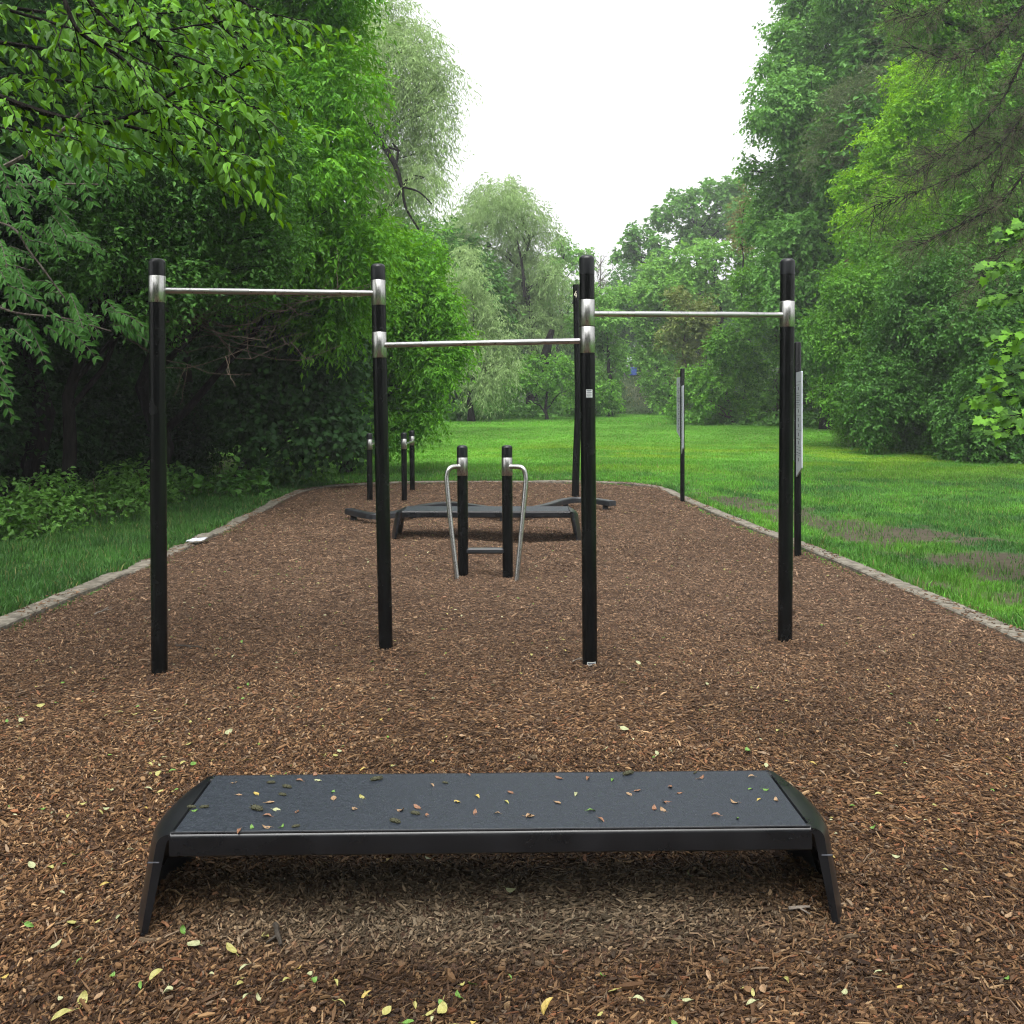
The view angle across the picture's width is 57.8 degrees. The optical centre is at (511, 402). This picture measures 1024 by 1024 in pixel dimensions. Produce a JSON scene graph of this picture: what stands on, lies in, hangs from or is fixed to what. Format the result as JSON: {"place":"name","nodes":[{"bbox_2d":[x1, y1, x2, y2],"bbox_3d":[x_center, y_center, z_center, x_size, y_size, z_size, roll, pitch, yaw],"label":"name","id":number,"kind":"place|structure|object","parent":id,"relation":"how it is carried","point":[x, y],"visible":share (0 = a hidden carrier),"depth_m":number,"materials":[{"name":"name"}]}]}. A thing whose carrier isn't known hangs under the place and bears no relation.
{"place":"outdoors","nodes":[
{"label":"outdoors","id":0,"kind":"place"},
{"bbox_2d":[0,349,1023,631],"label":"lawn","id":1,"kind":"structure","parent":0,"point":[928,535],"depth_m":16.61,"materials":[{"name":"green plant"}]},
{"bbox_2d":[0,481,50,543],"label":"weed clump","id":2,"kind":"object","parent":1,"relation":"on","point":[9,531],"visible":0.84,"depth_m":10.84,"materials":[{"name":"green plant"}]},
{"bbox_2d":[0,465,101,540],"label":"weed clump","id":3,"kind":"object","parent":1,"relation":"on","point":[62,513],"visible":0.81,"depth_m":11.70,"materials":[{"name":"green plant"}]},
{"bbox_2d":[0,338,116,495],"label":"shrub","id":4,"kind":"object","parent":1,"relation":"on","point":[15,436],"visible":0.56,"depth_m":14.73,"materials":[{"name":"green plant"}]},
{"bbox_2d":[0,0,126,270],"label":"woodland tree","id":5,"kind":"object","parent":1,"relation":"on","point":[11,153],"visible":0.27,"depth_m":11.47,"materials":[{"name":"green plant"}]},
{"bbox_2d":[0,96,148,424],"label":"walnut tree","id":6,"kind":"object","parent":1,"relation":"on","point":[74,326],"visible":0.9,"depth_m":5.69,"materials":[{"name":"green plant"}]},
{"bbox_2d":[0,466,171,525],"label":"weed clump","id":7,"kind":"object","parent":1,"relation":"on","point":[115,502],"visible":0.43,"depth_m":12.61,"materials":[{"name":"green plant"}]},
{"bbox_2d":[8,353,179,491],"bbox_3d":[-8.000,0.596,17.340,3.313,3.220,3.163,0,0,-38],"label":"shrub","id":8,"kind":"object","parent":1,"relation":"on","point":[126,444],"visible":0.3,"depth_m":17.34,"materials":[{"name":"green plant"}]},
{"bbox_2d":[0,17,211,496],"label":"woodland tree","id":9,"kind":"object","parent":1,"relation":"on","point":[31,466],"visible":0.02,"depth_m":14.64,"materials":[{"name":"green plant"}]},
{"bbox_2d":[75,452,191,511],"bbox_3d":[-5.836,1.403,14.322,1.829,1.312,2.295,0,0,0],"label":"weed clump","id":10,"kind":"object","parent":1,"relation":"on","point":[123,476],"visible":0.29,"depth_m":14.17,"materials":[{"name":"green plant"}]},
{"bbox_2d":[0,0,294,472],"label":"tree","id":11,"kind":"object","parent":1,"relation":"on","point":[129,375],"visible":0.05,"depth_m":22.64,"materials":[{"name":"green plant"}]},
{"bbox_2d":[42,253,266,451],"bbox_3d":[-7.583,-1.799,19.544,5.382,7.219,6.859,0,0,0],"label":"woodland tree","id":12,"kind":"object","parent":1,"relation":"on","point":[214,341],"visible":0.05,"depth_m":19.42,"materials":[{"name":"green plant"}]},
{"bbox_2d":[0,20,369,501],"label":"elm tree","id":13,"kind":"object","parent":1,"relation":"on","point":[198,222],"visible":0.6,"depth_m":11.80,"materials":[{"name":"green plant"}]},
{"bbox_2d":[0,0,369,230],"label":"elm tree","id":14,"kind":"object","parent":1,"relation":"on","point":[157,107],"visible":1,"depth_m":4.81,"materials":[{"name":"green plant"}]},
{"bbox_2d":[146,456,274,498],"bbox_3d":[-5.178,1.502,16.208,2.104,1.131,1.832,0,0,0],"label":"weed clump","id":15,"kind":"object","parent":1,"relation":"on","point":[236,484],"visible":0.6,"depth_m":15.99,"materials":[{"name":"green plant"}]},
{"bbox_2d":[24,0,429,491],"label":"box elder tree","id":16,"kind":"object","parent":1,"relation":"on","point":[325,94],"visible":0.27,"depth_m":15.54,"materials":[{"name":"green plant"}]},
{"bbox_2d":[180,186,315,422],"bbox_3d":[-9.475,-3.594,27.180,8.427,10.452,9.119,0,0,0],"label":"woodland tree","id":17,"kind":"object","parent":1,"relation":"on","point":[188,377],"depth_m":26.79,"materials":[{"name":"green plant"}]},
{"bbox_2d":[217,456,324,487],"bbox_3d":[-4.895,1.505,17.934,2.283,1.086,1.780,0,0,8],"label":"weed clump","id":18,"kind":"object","parent":1,"relation":"on","point":[286,477],"visible":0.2,"depth_m":17.88,"materials":[{"name":"green plant"}]},
{"bbox_2d":[194,298,391,488],"bbox_3d":[-4.157,-0.234,17.452,3.454,4.144,3.192,0,0,-22],"label":"shrub","id":19,"kind":"object","parent":1,"relation":"on","point":[271,390],"visible":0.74,"depth_m":16.88,"materials":[{"name":"green plant"}]},
{"bbox_2d":[272,436,348,481],"bbox_3d":[-4.304,1.404,19.551,1.582,1.467,2.039,0,0,-15],"label":"weed clump","id":20,"kind":"object","parent":1,"relation":"on","point":[328,472],"visible":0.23,"depth_m":19.42,"materials":[{"name":"green plant"}]},
{"bbox_2d":[300,0,482,427],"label":"willow tree","id":21,"kind":"object","parent":1,"relation":"on","point":[406,92],"visible":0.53,"depth_m":36.88,"materials":[{"name":"green plant"}]},
{"bbox_2d":[318,215,485,471],"bbox_3d":[-2.914,-1.227,20.966,4.961,6.172,3.823,0,0,0],"label":"box elder tree","id":22,"kind":"object","parent":1,"relation":"on","point":[419,379],"visible":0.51,"depth_m":20.50,"materials":[{"name":"green plant"}]},
{"bbox_2d":[440,238,534,421],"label":"willow tree","id":23,"kind":"object","parent":1,"relation":"on","point":[494,377],"visible":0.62,"depth_m":54.48,"materials":[{"name":"green plant"}]},
{"bbox_2d":[433,172,578,403],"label":"willow tree","id":24,"kind":"object","parent":1,"relation":"on","point":[519,211],"visible":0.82,"depth_m":65.36,"materials":[{"name":"green plant"}]},
{"bbox_2d":[0,480,1023,1023],"bbox_3d":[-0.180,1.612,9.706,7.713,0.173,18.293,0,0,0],"label":"wood chips","id":25,"kind":"object","parent":1,"relation":"on","point":[836,780],"visible":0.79,"depth_m":4.13,"materials":[{"name":"brown wood"}]},
{"bbox_2d":[23,921,33,926],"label":"fallen leaf","id":26,"kind":"object","parent":25,"relation":"on","point":[28,924],"visible":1,"depth_m":2.81,"materials":[{"name":"green plant"}]},
{"bbox_2d":[28,861,35,869],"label":"fallen leaf","id":27,"kind":"object","parent":25,"relation":"on","point":[31,864],"visible":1,"depth_m":3.18,"materials":[{"name":"yellow plant"}]},
{"bbox_2d":[50,939,61,948],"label":"fallen leaf","id":28,"kind":"object","parent":25,"relation":"on","point":[55,944],"visible":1,"depth_m":2.73,"materials":[{"name":"yellow plant"}]},
{"bbox_2d":[51,1008,78,1020],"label":"fallen leaf","id":29,"kind":"object","parent":25,"relation":"on","point":[61,1012],"visible":1,"depth_m":2.42,"materials":[{"name":"yellow plant"}]},
{"bbox_2d":[77,990,87,1006],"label":"fallen leaf","id":30,"kind":"object","parent":25,"relation":"on","point":[84,995],"visible":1,"depth_m":2.50,"materials":[{"name":"yellow plant"}]},
{"bbox_2d":[94,992,102,999],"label":"fallen leaf","id":31,"kind":"object","parent":25,"relation":"on","point":[98,995],"visible":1,"depth_m":2.51,"materials":[{"name":"brown plant"}]},
{"bbox_2d":[145,968,162,983],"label":"fallen leaf","id":32,"kind":"object","parent":25,"relation":"on","point":[153,973],"visible":1,"depth_m":2.60,"materials":[{"name":"yellow plant"}]},
{"bbox_2d":[163,984,172,992],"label":"fallen leaf","id":33,"kind":"object","parent":25,"relation":"on","point":[168,988],"visible":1,"depth_m":2.54,"materials":[{"name":"plant"}]},
{"bbox_2d":[180,925,185,933],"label":"fallen leaf","id":34,"kind":"object","parent":25,"relation":"on","point":[182,929],"visible":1,"depth_m":2.82,"materials":[{"name":"green plant"}]},
{"bbox_2d":[176,645,201,648],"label":"twig","id":35,"kind":"object","parent":25,"relation":"on","point":[190,646],"visible":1,"depth_m":6.03,"materials":[{"name":"brown wood"}]},
{"bbox_2d":[187,940,202,945],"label":"fallen leaf","id":36,"kind":"object","parent":25,"relation":"on","point":[194,943],"visible":1,"depth_m":2.76,"materials":[{"name":"yellow plant"}]},
{"bbox_2d":[226,942,237,954],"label":"fallen leaf","id":37,"kind":"object","parent":25,"relation":"on","point":[230,947],"visible":1,"depth_m":2.75,"materials":[{"name":"yellow plant"}]},
{"bbox_2d":[266,921,282,945],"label":"twig","id":38,"kind":"object","parent":25,"relation":"on","point":[276,926],"visible":1,"depth_m":2.81,"materials":[{"name":"brown wood"}]},
{"bbox_2d":[366,433,374,500],"bbox_3d":[-2.315,1.104,15.820,0.104,1.233,1.789,0,0,-1],"label":"parallel bar","id":39,"kind":"object","parent":25,"relation":"on","point":[370,444],"visible":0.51,"depth_m":14.93,"materials":[{"name":"black metal"}]},
{"bbox_2d":[381,1006,390,1015],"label":"fallen leaf","id":40,"kind":"object","parent":25,"relation":"on","point":[386,1010],"visible":1,"depth_m":2.48,"materials":[{"name":"yellow plant"}]},
{"bbox_2d":[401,1019,413,1023],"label":"fallen leaf","id":41,"kind":"object","parent":25,"relation":"on","point":[406,1021],"visible":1,"depth_m":2.43,"materials":[{"name":"green plant"}]},
{"bbox_2d":[401,430,414,500],"bbox_3d":[-1.768,1.099,15.820,0.104,1.242,1.790,0,0,-2],"label":"parallel bar","id":42,"kind":"object","parent":25,"relation":"on","point":[404,442],"visible":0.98,"depth_m":14.95,"materials":[{"name":"black metal"}]},
{"bbox_2d":[425,1008,435,1015],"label":"fallen leaf","id":43,"kind":"object","parent":25,"relation":"on","point":[429,1012],"visible":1,"depth_m":2.48,"materials":[{"name":"yellow plant"}]},
{"bbox_2d":[437,995,446,1013],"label":"fallen leaf","id":44,"kind":"object","parent":25,"relation":"on","point":[442,1008],"visible":1,"depth_m":2.50,"materials":[{"name":"yellow plant"}]},
{"bbox_2d":[148,255,794,675],"bbox_3d":[-0.133,0.382,5.813,4.052,2.678,0.548,0,0,-3],"label":"pull up station","id":45,"kind":"object","parent":25,"relation":"on","point":[158,453],"visible":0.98,"depth_m":5.65,"materials":[{"name":"black metal"}]},
{"bbox_2d":[345,497,615,521],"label":"balance beam","id":46,"kind":"structure","parent":25,"relation":"on","point":[353,513],"depth_m":13.27,"materials":[{"name":"black metal"}]},
{"bbox_2d":[444,445,527,580],"bbox_3d":[-0.234,1.055,8.438,0.762,1.331,0.298,0,0,0],"label":"dip station","id":47,"kind":"object","parent":25,"relation":"on","point":[460,566],"visible":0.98,"depth_m":8.49,"materials":[{"name":"black metal"}]},
{"bbox_2d":[392,506,580,540],"bbox_3d":[-0.300,1.446,11.049,2.279,0.374,0.515,0,0,1],"label":"exercise bench","id":48,"kind":"object","parent":25,"relation":"on","point":[402,514],"visible":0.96,"depth_m":10.81,"materials":[{"name":"rubber"}]},
{"bbox_2d":[138,770,841,937],"bbox_3d":[-0.063,1.482,3.054,2.279,0.356,0.448,0,0,-1],"label":"exercise bench","id":49,"kind":"object","parent":25,"relation":"on","point":[791,820],"visible":0.92,"depth_m":2.93,"materials":[{"name":"rubber"}]},
{"bbox_2d":[249,804,262,810],"bbox_3d":[-0.819,1.299,2.973,0.053,0.023,0.022,0,0,17],"label":"catkin","id":50,"kind":"object","parent":49,"relation":"on","point":[256,807],"visible":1,"depth_m":2.97},
{"bbox_2d":[282,784,291,787],"bbox_3d":[-0.763,1.300,3.145,0.038,0.017,0.016,0,0,11],"label":"catkin","id":51,"kind":"object","parent":49,"relation":"on","point":[286,786],"visible":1,"depth_m":3.14},
{"bbox_2d":[370,775,382,780],"bbox_3d":[-0.469,1.299,3.207,0.048,0.021,0.020,0,0,-30],"label":"catkin","id":52,"kind":"object","parent":49,"relation":"on","point":[375,778],"visible":1,"depth_m":3.20},
{"bbox_2d":[389,817,400,822],"bbox_3d":[-0.364,1.300,2.886,0.042,0.019,0.018,0,0,21],"label":"catkin","id":53,"kind":"object","parent":49,"relation":"on","point":[394,820],"visible":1,"depth_m":2.88},
{"bbox_2d":[410,810,419,814],"bbox_3d":[-0.307,1.301,2.943,0.036,0.016,0.015,0,0,16],"label":"catkin","id":54,"kind":"object","parent":49,"relation":"on","point":[415,812],"visible":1,"depth_m":2.94},
{"bbox_2d":[622,770,633,775],"bbox_3d":[0.407,1.299,3.257,0.048,0.021,0.020,0,0,-36],"label":"catkin","id":55,"kind":"object","parent":49,"relation":"on","point":[628,772],"visible":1,"depth_m":3.25},
{"bbox_2d":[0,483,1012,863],"bbox_3d":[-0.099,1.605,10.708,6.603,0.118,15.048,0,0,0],"label":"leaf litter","id":56,"kind":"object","parent":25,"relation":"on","point":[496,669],"visible":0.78,"depth_m":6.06,"materials":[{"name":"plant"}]},
{"bbox_2d":[503,886,515,892],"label":"fallen leaf","id":57,"kind":"object","parent":25,"relation":"on","point":[509,890],"visible":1,"depth_m":3.03,"materials":[{"name":"plant"}]},
{"bbox_2d":[541,997,552,1014],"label":"fallen leaf","id":58,"kind":"object","parent":25,"relation":"on","point":[545,1004],"visible":0.95,"depth_m":2.49,"materials":[{"name":"yellow plant"}]},
{"bbox_2d":[572,284,580,496],"bbox_3d":[1.103,-0.190,15.818,0.175,3.655,0.130,0,0,0],"label":"climbing pole","id":59,"kind":"object","parent":25,"relation":"on","point":[576,442],"visible":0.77,"depth_m":15.77,"materials":[{"name":"black metal"}]},
{"bbox_2d":[629,995,643,1000],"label":"fallen leaf","id":60,"kind":"object","parent":25,"relation":"on","point":[638,996],"visible":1,"depth_m":2.53,"materials":[{"name":"plant"}]},
{"bbox_2d":[681,998,692,1001],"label":"fallen leaf","id":61,"kind":"object","parent":25,"relation":"on","point":[686,999],"visible":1,"depth_m":2.50,"materials":[{"name":"plant"}]},
{"bbox_2d":[706,966,710,980],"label":"fallen leaf","id":62,"kind":"object","parent":25,"relation":"on","point":[708,974],"visible":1,"depth_m":2.62,"materials":[{"name":"plant"}]},
{"bbox_2d":[746,998,758,1004],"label":"fallen leaf","id":63,"kind":"object","parent":25,"relation":"on","point":[751,1000],"visible":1,"depth_m":2.45,"materials":[{"name":"plant"}]},
{"bbox_2d":[759,982,765,992],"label":"fallen leaf","id":64,"kind":"object","parent":25,"relation":"on","point":[762,987],"visible":1,"depth_m":2.53,"materials":[{"name":"brown plant"}]},
{"bbox_2d":[794,342,802,557],"bbox_3d":[2.987,0.531,9.718,0.086,2.339,0.987,0,0,7],"label":"sign post","id":65,"kind":"object","parent":25,"relation":"on","point":[798,419],"visible":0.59,"depth_m":9.69,"materials":[{"name":"white metal"}]},
{"bbox_2d":[788,905,810,914],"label":"twig","id":66,"kind":"object","parent":25,"relation":"on","point":[800,907],"visible":1,"depth_m":2.91,"materials":[{"name":"wood"}]},
{"bbox_2d":[0,480,1023,643],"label":"kerb","id":67,"kind":"structure","parent":1,"relation":"on","point":[12,618],"depth_m":8.56,"materials":[{"name":"grey concrete"}]},
{"bbox_2d":[187,537,205,540],"bbox_3d":[-3.572,1.546,10.519,0.170,0.016,0.281,0,0,0],"label":"paper scrap","id":68,"kind":"object","parent":67,"relation":"on","point":[196,539],"visible":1,"depth_m":10.51,"materials":[{"name":"white paper"}]},
{"bbox_2d":[495,346,574,419],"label":"bushy tree","id":69,"kind":"object","parent":1,"relation":"on","point":[561,367],"visible":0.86,"depth_m":59.27,"materials":[{"name":"green plant"}]},
{"bbox_2d":[543,230,599,385],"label":"broadleaf tree","id":70,"kind":"object","parent":1,"relation":"on","point":[573,261],"visible":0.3,"depth_m":85.06,"materials":[{"name":"green plant"}]},
{"bbox_2d":[383,211,779,416],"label":"woodland","id":71,"kind":"object","parent":1,"relation":"on","point":[622,276],"visible":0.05,"depth_m":64.92,"materials":[{"name":"green plant"}]},
{"bbox_2d":[561,377,625,416],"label":"bushy tree","id":72,"kind":"object","parent":1,"relation":"on","point":[602,401],"visible":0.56,"depth_m":64.20,"materials":[{"name":"green plant"}]},
{"bbox_2d":[561,280,640,416],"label":"broadleaf tree","id":73,"kind":"object","parent":1,"relation":"on","point":[605,347],"visible":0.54,"depth_m":65.77,"materials":[{"name":"green plant"}]},
{"bbox_2d":[585,248,620,360],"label":"bare tree","id":74,"kind":"object","parent":1,"relation":"on","point":[600,279],"visible":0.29,"depth_m":96.85,"materials":[{"name":"plant"}]},
{"bbox_2d":[413,397,847,429],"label":"ground cover","id":75,"kind":"object","parent":1,"relation":"on","point":[523,410],"visible":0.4,"depth_m":56.41,"materials":[{"name":"green plant"}]},
{"bbox_2d":[630,367,636,374],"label":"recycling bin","id":76,"kind":"object","parent":1,"relation":"on","point":[633,371],"visible":0.83,"depth_m":91.42,"materials":[{"name":"blue plastic"}]},
{"bbox_2d":[464,351,837,409],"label":"undergrowth","id":77,"kind":"object","parent":1,"relation":"on","point":[641,368],"visible":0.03,"depth_m":83.23,"materials":[{"name":"green plant"}]},
{"bbox_2d":[625,251,691,414],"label":"broadleaf tree","id":78,"kind":"object","parent":1,"relation":"on","point":[650,297],"visible":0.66,"depth_m":69.07,"materials":[{"name":"green plant"}]},
{"bbox_2d":[608,173,753,366],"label":"oak tree","id":79,"kind":"object","parent":1,"relation":"on","point":[690,231],"visible":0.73,"depth_m":93.77,"materials":[{"name":"green plant"}]},
{"bbox_2d":[677,368,684,501],"bbox_3d":[2.748,0.572,14.989,0.080,2.256,1.028,0,0,5],"label":"sign post","id":80,"kind":"object","parent":1,"relation":"on","point":[681,406],"visible":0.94,"depth_m":14.96,"materials":[{"name":"metal"}]},
{"bbox_2d":[653,285,720,384],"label":"russet bush","id":81,"kind":"object","parent":1,"relation":"on","point":[698,327],"visible":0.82,"depth_m":57.59,"materials":[{"name":"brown plant"}]},
{"bbox_2d":[653,235,762,406],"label":"broadleaf tree","id":82,"kind":"object","parent":1,"relation":"on","point":[693,279],"visible":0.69,"depth_m":68.50,"materials":[{"name":"green plant"}]},
{"bbox_2d":[659,317,767,424],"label":"hazel bush","id":83,"kind":"object","parent":1,"relation":"on","point":[725,346],"visible":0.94,"depth_m":49.99,"materials":[{"name":"green plant"}]},
{"bbox_2d":[724,180,757,412],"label":"larch tree","id":84,"kind":"object","parent":1,"relation":"on","point":[741,247],"visible":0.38,"depth_m":59.98,"materials":[{"name":"green plant"}]},
{"bbox_2d":[723,262,820,424],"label":"hazel bush","id":85,"kind":"object","parent":1,"relation":"on","point":[754,303],"visible":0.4,"depth_m":50.42,"materials":[{"name":"green plant"}]},
{"bbox_2d":[730,0,939,429],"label":"maple tree","id":86,"kind":"object","parent":1,"relation":"on","point":[788,217],"visible":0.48,"depth_m":42.87,"materials":[{"name":"green plant"}]},
{"bbox_2d":[783,54,900,266],"bbox_3d":[13.958,-6.392,38.787,5.364,15.992,3.513,0,0,0],"label":"dry conifer","id":87,"kind":"object","parent":1,"relation":"on","point":[835,97],"visible":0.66,"depth_m":38.54,"materials":[{"name":"green plant"}]},
{"bbox_2d":[827,421,897,446],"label":"weed clump","id":88,"kind":"object","parent":1,"relation":"on","point":[848,442],"visible":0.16,"depth_m":30.83,"materials":[{"name":"green plant"}]},
{"bbox_2d":[794,243,932,447],"bbox_3d":[11.554,-1.642,30.265,4.427,6.716,4.473,0,0,-42],"label":"bushy tree","id":89,"kind":"object","parent":1,"relation":"on","point":[834,401],"visible":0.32,"depth_m":29.59,"materials":[{"name":"green plant"}]},
{"bbox_2d":[868,431,913,450],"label":"weed clump","id":90,"kind":"object","parent":1,"relation":"on","point":[889,447],"visible":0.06,"depth_m":28.88,"materials":[{"name":"green plant"}]},
{"bbox_2d":[824,51,991,442],"bbox_3d":[14.500,-5.420,32.979,7.513,14.206,4.360,0,0,-18],"label":"ash tree","id":91,"kind":"object","parent":1,"relation":"on","point":[905,118],"visible":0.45,"depth_m":32.54,"materials":[{"name":"green plant"}]},
{"bbox_2d":[833,241,984,454],"bbox_3d":[12.281,-1.299,27.124,5.461,6.718,4.062,0,0,0],"label":"bushy tree","id":92,"kind":"object","parent":1,"relation":"on","point":[902,375],"visible":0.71,"depth_m":26.69,"materials":[{"name":"green plant"}]},
{"bbox_2d":[801,0,1023,404],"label":"tree","id":93,"kind":"object","parent":1,"relation":"on","point":[844,62],"visible":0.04,"depth_m":39.63,"materials":[{"name":"green plant"}]},
{"bbox_2d":[808,191,1023,372],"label":"broadleaf tree","id":94,"kind":"object","parent":1,"relation":"on","point":[840,277],"visible":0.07,"depth_m":30.25,"materials":[{"name":"green plant"}]},
{"bbox_2d":[829,0,1023,341],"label":"hemlock tree","id":95,"kind":"object","parent":1,"relation":"on","point":[932,159],"visible":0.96,"depth_m":17.41,"materials":[{"name":"green plant"}]},
{"bbox_2d":[907,422,971,455],"bbox_3d":[12.633,1.252,26.827,2.190,1.432,1.968,0,0,0],"label":"weed clump","id":96,"kind":"object","parent":1,"relation":"on","point":[932,450],"visible":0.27,"depth_m":26.74,"materials":[{"name":"green plant"}]},
{"bbox_2d":[873,0,1023,282],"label":"maple tree","id":97,"kind":"object","parent":1,"relation":"on","point":[951,20],"visible":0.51,"depth_m":26.19,"materials":[{"name":"green plant"}]},
{"bbox_2d":[906,244,1023,463],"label":"bushy tree","id":98,"kind":"object","parent":1,"relation":"on","point":[975,355],"visible":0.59,"depth_m":24.19,"materials":[{"name":"green plant"}]},
{"bbox_2d":[922,431,1018,461],"bbox_3d":[12.412,1.369,24.603,2.624,1.343,2.244,0,0,0],"label":"weed clump","id":99,"kind":"object","parent":1,"relation":"on","point":[940,456],"visible":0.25,"depth_m":24.49,"materials":[{"name":"green plant"}]},
{"bbox_2d":[959,217,1023,445],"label":"maple tree","id":100,"kind":"object","parent":1,"relation":"on","point":[1005,418],"visible":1,"depth_m":7.58,"materials":[{"name":"green plant"}]},
{"bbox_2d":[971,434,1023,464],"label":"weed clump","id":101,"kind":"object","parent":1,"relation":"on","point":[1015,457],"visible":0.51,"depth_m":23.43,"materials":[{"name":"green plant"}]},
{"bbox_2d":[265,0,861,346],"label":"sky","id":102,"kind":"structure","parent":0,"point":[602,108],"materials":[{"name":"white"}]}
]}

